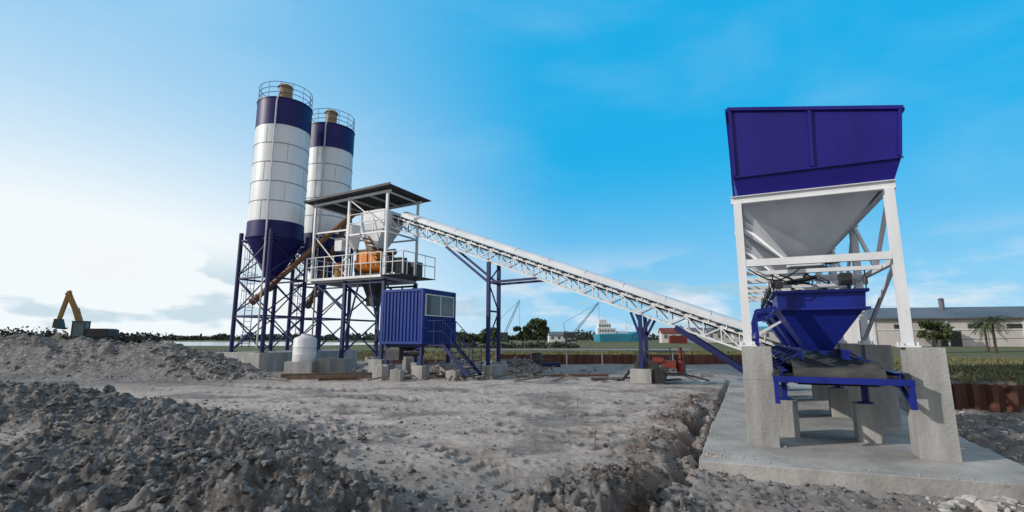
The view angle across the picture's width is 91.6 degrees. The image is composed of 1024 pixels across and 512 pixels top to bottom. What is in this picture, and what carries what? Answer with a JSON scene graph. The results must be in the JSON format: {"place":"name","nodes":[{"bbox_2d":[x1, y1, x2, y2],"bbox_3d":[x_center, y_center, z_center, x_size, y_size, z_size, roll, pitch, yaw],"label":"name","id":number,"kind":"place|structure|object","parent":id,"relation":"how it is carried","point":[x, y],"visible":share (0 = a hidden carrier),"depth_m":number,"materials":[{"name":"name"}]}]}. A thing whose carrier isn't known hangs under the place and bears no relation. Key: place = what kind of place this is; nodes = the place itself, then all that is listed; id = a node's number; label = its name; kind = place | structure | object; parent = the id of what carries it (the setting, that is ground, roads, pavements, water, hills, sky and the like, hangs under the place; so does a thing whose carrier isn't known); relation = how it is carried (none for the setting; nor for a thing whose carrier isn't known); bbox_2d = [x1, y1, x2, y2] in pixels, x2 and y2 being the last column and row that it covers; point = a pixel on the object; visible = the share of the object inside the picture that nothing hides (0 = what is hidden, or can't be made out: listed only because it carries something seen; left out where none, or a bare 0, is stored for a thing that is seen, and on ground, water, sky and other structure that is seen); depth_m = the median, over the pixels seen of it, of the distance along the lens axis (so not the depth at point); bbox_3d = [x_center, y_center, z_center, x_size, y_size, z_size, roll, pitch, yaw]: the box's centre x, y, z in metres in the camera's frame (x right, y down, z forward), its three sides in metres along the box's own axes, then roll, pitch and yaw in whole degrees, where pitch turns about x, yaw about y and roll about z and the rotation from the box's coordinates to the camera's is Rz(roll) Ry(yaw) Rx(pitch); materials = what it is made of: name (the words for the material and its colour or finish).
{"place":"outdoors","nodes":[
{"label":"outdoors","id":0,"kind":"place"},
{"bbox_2d":[174,342,378,345],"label":"river water","id":1,"kind":"structure","parent":0,"point":[235,343],"depth_m":148.03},
{"bbox_2d":[393,359,480,363],"bbox_3d":[-5.500,6.886,32.412,7.006,0.379,0.298,0,-9,-2],"label":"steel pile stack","id":2,"kind":"object","parent":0,"point":[425,361],"visible":0.21,"depth_m":32.28,"materials":[{"name":"brown metal"}]},
{"bbox_2d":[0,332,1023,511],"bbox_3d":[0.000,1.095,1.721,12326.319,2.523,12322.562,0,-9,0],"label":"ground","id":3,"kind":"structure","parent":0,"point":[558,448],"depth_m":8.41,"materials":[{"name":"soil"}]},
{"bbox_2d":[52,290,118,340],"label":"excavator","id":4,"kind":"object","parent":3,"relation":"on","point":[80,327],"visible":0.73,"depth_m":52.80,"materials":[{"name":"metal"}]},
{"bbox_2d":[217,81,312,371],"bbox_3d":[-13.488,-1.819,27.516,3.866,16.130,3.898,-5,-10,26],"label":"cement silo","id":5,"kind":"object","parent":3,"relation":"on","point":[274,237],"visible":0.96,"depth_m":26.88,"materials":[{"name":"white paint"}]},
{"bbox_2d":[249,210,355,304],"bbox_3d":[-11.218,0.093,26.873,5.781,5.098,0.640,-1,-9,7],"label":"screw conveyor","id":6,"kind":"object","parent":5,"relation":"attached to","point":[307,253],"visible":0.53,"depth_m":26.63,"materials":[{"name":"metal"}]},
{"bbox_2d":[0,333,584,382],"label":"spoil heap clods","id":7,"kind":"object","parent":3,"relation":"on","point":[235,375],"visible":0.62,"depth_m":21.62,"materials":[{"name":"soil"}]},
{"bbox_2d":[284,334,317,372],"bbox_3d":[-9.950,4.678,23.857,1.300,1.880,1.300,0,-9,0],"label":"water tank","id":8,"kind":"object","parent":3,"relation":"on","point":[304,354],"visible":0.96,"depth_m":23.40,"materials":[{"name":"white plastic"}]},
{"bbox_2d":[276,108,357,364],"bbox_3d":[-12.037,-1.283,30.772,3.867,16.130,3.899,-5,-10,26],"label":"cement silo","id":9,"kind":"object","parent":3,"relation":"on","point":[331,154],"visible":0.52,"depth_m":30.23,"materials":[{"name":"white paint"}]},
{"bbox_2d":[305,210,354,308],"bbox_3d":[-10.325,0.369,28.558,0.827,5.087,6.075,8,-12,-41],"label":"screw conveyor","id":10,"kind":"object","parent":9,"relation":"attached to","point":[310,299],"visible":0.58,"depth_m":28.25,"materials":[{"name":"brown metal"}]},
{"bbox_2d":[281,372,371,377],"bbox_3d":[-7.550,5.103,21.355,4.334,0.189,0.160,3,-10,-19],"label":"timber plank","id":11,"kind":"object","parent":3,"relation":"on","point":[314,374],"visible":0.5,"depth_m":21.07,"materials":[{"name":"brown wood"}]},
{"bbox_2d":[316,357,340,372],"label":"concrete block","id":12,"kind":"structure","parent":3,"relation":"on","point":[328,365],"depth_m":23.76,"materials":[{"name":"grey concrete"}]},
{"bbox_2d":[0,326,658,347],"bbox_3d":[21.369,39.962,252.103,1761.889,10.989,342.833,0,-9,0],"label":"distant tree line","id":13,"kind":"object","parent":3,"relation":"on","point":[145,336],"visible":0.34,"depth_m":324.82,"materials":[{"name":"green plant"}]},
{"bbox_2d":[318,377,357,380],"bbox_3d":[-7.050,4.991,20.208,1.531,0.119,0.099,2,-10,-11],"label":"timber plank","id":14,"kind":"object","parent":3,"relation":"on","point":[339,378],"visible":0.93,"depth_m":20.17,"materials":[{"name":"brown wood"}]},
{"bbox_2d":[287,374,389,379],"bbox_3d":[-7.100,5.030,20.708,4.259,0.152,0.129,2,-9,-9],"label":"timber plank","id":15,"kind":"object","parent":3,"relation":"on","point":[316,377],"visible":0.57,"depth_m":20.56,"materials":[{"name":"brown wood"}]},
{"bbox_2d":[304,182,435,372],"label":"mixing tower","id":16,"kind":"structure","parent":3,"relation":"on","point":[375,261],"depth_m":25.47,"materials":[{"name":"white metal"}]},
{"bbox_2d":[372,365,387,380],"bbox_3d":[-5.400,4.798,20.391,0.500,0.634,0.399,-5,-10,26],"label":"concrete block","id":17,"kind":"object","parent":3,"relation":"on","point":[379,370],"depth_m":20.24,"materials":[{"name":"grey concrete"}]},
{"bbox_2d":[390,368,403,381],"bbox_3d":[-4.600,4.771,19.889,0.448,0.533,0.358,-2,-9,10],"label":"concrete block","id":18,"kind":"object","parent":3,"relation":"on","point":[396,374],"depth_m":19.73,"materials":[{"name":"grey concrete"}]},
{"bbox_2d":[379,288,481,378],"bbox_3d":[-3.338,3.467,22.192,4.627,3.889,2.974,-5,-10,26],"label":"control cabin","id":19,"kind":"object","parent":3,"relation":"on","point":[415,322],"visible":0.98,"depth_m":21.81,"materials":[{"name":"blue metal"}]},
{"bbox_2d":[426,295,452,315],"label":"windows","id":20,"kind":"structure","parent":19,"relation":"in","point":[433,302],"depth_m":22.45,"materials":[{"name":"clear glass"}]},
{"bbox_2d":[425,294,453,317],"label":"window frames","id":21,"kind":"structure","parent":19,"relation":"in","point":[425,294],"depth_m":22.47,"materials":[{"name":"white plastic"}]},
{"bbox_2d":[446,370,460,380],"bbox_3d":[-2.400,4.906,20.374,0.497,0.483,0.397,-5,-11,30],"label":"concrete block","id":22,"kind":"object","parent":3,"relation":"on","point":[455,374],"depth_m":20.23,"materials":[{"name":"grey concrete"}]},
{"bbox_2d":[456,329,477,343],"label":"broadleaf tree","id":23,"kind":"object","parent":3,"relation":"on","point":[465,337],"visible":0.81,"depth_m":93.22,"materials":[{"name":"green plant"}]},
{"bbox_2d":[472,365,485,376],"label":"concrete block","id":24,"kind":"structure","parent":3,"relation":"on","point":[479,368],"depth_m":21.65,"materials":[{"name":"grey concrete"}]},
{"bbox_2d":[259,359,712,381],"bbox_3d":[-0.490,5.341,24.060,18.615,0.708,10.204,0,-9,0],"label":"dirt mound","id":25,"kind":"object","parent":3,"relation":"on","point":[461,377],"visible":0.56,"depth_m":20.91,"materials":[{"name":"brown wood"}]},
{"bbox_2d":[475,327,501,343],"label":"broadleaf tree","id":26,"kind":"object","parent":3,"relation":"on","point":[481,337],"visible":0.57,"depth_m":86.17,"materials":[{"name":"green plant"}]},
{"bbox_2d":[492,360,505,363],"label":"concrete block","id":27,"kind":"structure","parent":3,"relation":"on","point":[500,362],"depth_m":22.93,"materials":[{"name":"grey concrete"}]},
{"bbox_2d":[501,300,519,341],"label":"lattice boom crane","id":28,"kind":"object","parent":3,"relation":"on","point":[504,337],"visible":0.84,"depth_m":171.61,"materials":[{"name":"metal"}]},
{"bbox_2d":[0,380,1023,511],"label":"dirt clods","id":29,"kind":"object","parent":3,"relation":"on","point":[244,480],"visible":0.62,"depth_m":5.43,"materials":[{"name":"soil"}]},
{"bbox_2d":[513,326,533,342],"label":"broadleaf tree","id":30,"kind":"object","parent":3,"relation":"on","point":[525,334],"visible":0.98,"depth_m":102.12,"materials":[{"name":"green plant"}]},
{"bbox_2d":[531,353,541,365],"bbox_3d":[1.300,5.613,26.439,0.630,0.900,0.630,0,-9,0],"label":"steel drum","id":31,"kind":"object","parent":3,"relation":"on","point":[536,356],"visible":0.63,"depth_m":26.22,"materials":[{"name":"grey metal"}]},
{"bbox_2d":[526,318,549,344],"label":"broadleaf tree","id":32,"kind":"object","parent":3,"relation":"on","point":[538,327],"visible":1,"depth_m":98.04,"materials":[{"name":"green plant"}]},
{"bbox_2d":[530,362,560,366],"bbox_3d":[1.150,6.293,28.810,3.314,0.251,0.249,-1,-9,5],"label":"steel pile stack","id":33,"kind":"object","parent":3,"relation":"on","point":[550,364],"visible":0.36,"depth_m":28.60,"materials":[{"name":"blue paint"}]},
{"bbox_2d":[547,332,575,341],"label":"storage shed","id":34,"kind":"structure","parent":3,"relation":"on","point":[554,336],"depth_m":187.50,"materials":[{"name":"white paint"}]},
{"bbox_2d":[553,374,608,376],"bbox_3d":[3.000,5.239,21.839,2.434,0.129,0.099,-2,-9,9],"label":"steel channel","id":35,"kind":"object","parent":3,"relation":"on","point":[586,375],"visible":1,"depth_m":21.76,"materials":[{"name":"brown metal"}]},
{"bbox_2d":[563,303,599,341],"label":"lattice boom crane","id":36,"kind":"object","parent":3,"relation":"on","point":[569,334],"visible":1,"depth_m":176.58,"materials":[{"name":"metal"}]},
{"bbox_2d":[375,206,803,383],"bbox_3d":[1.604,1.113,21.861,19.000,8.544,1.698,-5,-10,26],"label":"inclined belt conveyor","id":37,"kind":"object","parent":3,"relation":"on","point":[641,375],"visible":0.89,"depth_m":21.00,"materials":[{"name":"white metal"}]},
{"bbox_2d":[490,349,689,365],"bbox_3d":[4.752,6.345,30.924,12.504,1.128,0.313,0,-9,1],"label":"pipeline","id":38,"kind":"object","parent":3,"relation":"on","point":[566,350],"visible":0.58,"depth_m":30.89,"materials":[{"name":"metal"}]},
{"bbox_2d":[591,377,629,380],"bbox_3d":[4.300,5.028,20.455,2.342,0.111,0.069,3,-10,-20],"label":"timber plank","id":39,"kind":"object","parent":3,"relation":"on","point":[607,378],"visible":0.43,"depth_m":20.20,"materials":[{"name":"brown wood"}]},
{"bbox_2d":[593,316,637,341],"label":"moored ship","id":40,"kind":"object","parent":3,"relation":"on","point":[605,332],"visible":0.99,"depth_m":201.06,"materials":[{"name":"paint"}]},
{"bbox_2d":[501,354,741,364],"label":"sheet pile wall","id":41,"kind":"structure","parent":3,"relation":"on","point":[632,359],"depth_m":32.64,"materials":[{"name":"brown metal"}]},
{"bbox_2d":[591,347,709,383],"bbox_3d":[5.249,4.258,19.426,4.528,1.367,1.165,-3,-10,20],"label":"diesel water pump","id":42,"kind":"object","parent":3,"relation":"on","point":[660,374],"visible":0.72,"depth_m":18.93,"materials":[{"name":"metal"}]},
{"bbox_2d":[659,331,681,342],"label":"walls","id":43,"kind":"structure","parent":3,"relation":"on","point":[662,339],"depth_m":172.51,"materials":[{"name":"white paint"}]},
{"bbox_2d":[658,328,677,332],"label":"roof","id":44,"kind":"structure","parent":43,"relation":"on","point":[666,330],"depth_m":173.85,"materials":[{"name":"red paint"}]},
{"bbox_2d":[668,336,687,342],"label":"shipping container","id":45,"kind":"object","parent":3,"relation":"on","point":[677,339],"visible":0.92,"depth_m":147.71,"materials":[{"name":"red metal"}]},
{"bbox_2d":[687,336,704,342],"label":"shipping container","id":46,"kind":"object","parent":3,"relation":"on","point":[690,341],"visible":0.23,"depth_m":149.67,"materials":[{"name":"white metal"}]},
{"bbox_2d":[687,328,731,342],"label":"harbour office","id":47,"kind":"structure","parent":3,"relation":"on","point":[717,336],"depth_m":181.94,"materials":[{"name":"white paint"}]},
{"bbox_2d":[696,334,728,337],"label":"windows","id":48,"kind":"structure","parent":47,"relation":"in","point":[711,335],"depth_m":181.79,"materials":[{"name":"grey glass"}]},
{"bbox_2d":[730,326,779,341],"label":"storage shed","id":49,"kind":"structure","parent":3,"relation":"on","point":[769,334],"depth_m":196.31,"materials":[{"name":"paint"}]},
{"bbox_2d":[699,381,1023,502],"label":"slab","id":50,"kind":"structure","parent":3,"relation":"on","point":[826,435],"depth_m":6.99,"materials":[{"name":"concrete"}]},
{"bbox_2d":[725,105,961,461],"bbox_3d":[7.193,0.850,12.546,2.710,5.820,10.905,-4,-10,25],"label":"aggregate batcher","id":51,"kind":"object","parent":50,"relation":"on","point":[813,187],"visible":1,"depth_m":8.48,"materials":[{"name":"metal"}]},
{"bbox_2d":[701,394,1010,484],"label":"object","id":52,"kind":"object","parent":50,"relation":"on","point":[704,454],"visible":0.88,"depth_m":7.23,"materials":[{"name":"grey gravel"}]},
{"bbox_2d":[844,298,1023,346],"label":"warehouse","id":53,"kind":"structure","parent":3,"relation":"on","point":[885,329],"depth_m":103.29,"materials":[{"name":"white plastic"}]},
{"bbox_2d":[916,319,956,346],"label":"broadleaf tree","id":54,"kind":"object","parent":3,"relation":"on","point":[943,331],"visible":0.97,"depth_m":98.59,"materials":[{"name":"green plant"}]},
{"bbox_2d":[925,410,1023,511],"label":"pale rubble rocks","id":55,"kind":"object","parent":3,"relation":"on","point":[981,505],"visible":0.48,"depth_m":5.52,"materials":[{"name":"grey stone"}]},
{"bbox_2d":[932,337,1023,366],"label":"wire fence","id":56,"kind":"object","parent":3,"relation":"on","point":[933,341],"visible":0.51,"depth_m":14.63,"materials":[{"name":"grey metal"}]},
{"bbox_2d":[965,321,1006,351],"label":"palm tree","id":57,"kind":"object","parent":3,"relation":"on","point":[986,343],"visible":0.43,"depth_m":60.89,"materials":[{"name":"green plant"}]},
{"bbox_2d":[951,383,1023,412],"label":"sheets","id":58,"kind":"object","parent":3,"relation":"on","point":[995,398],"visible":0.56,"depth_m":11.88,"materials":[{"name":"brown metal"}]},
{"bbox_2d":[971,315,1013,352],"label":"palm tree","id":59,"kind":"object","parent":3,"relation":"on","point":[991,320],"visible":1,"depth_m":56.06,"materials":[{"name":"green plant"}]},
{"bbox_2d":[0,0,1023,337],"label":"sky","id":60,"kind":"structure","parent":0,"point":[590,135],"materials":[{"name":"blue"}]},
{"bbox_2d":[202,348,1023,383],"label":"grass","id":61,"kind":"structure","parent":0,"point":[992,362],"depth_m":22.54,"materials":[{"name":"green plant"}]}
]}

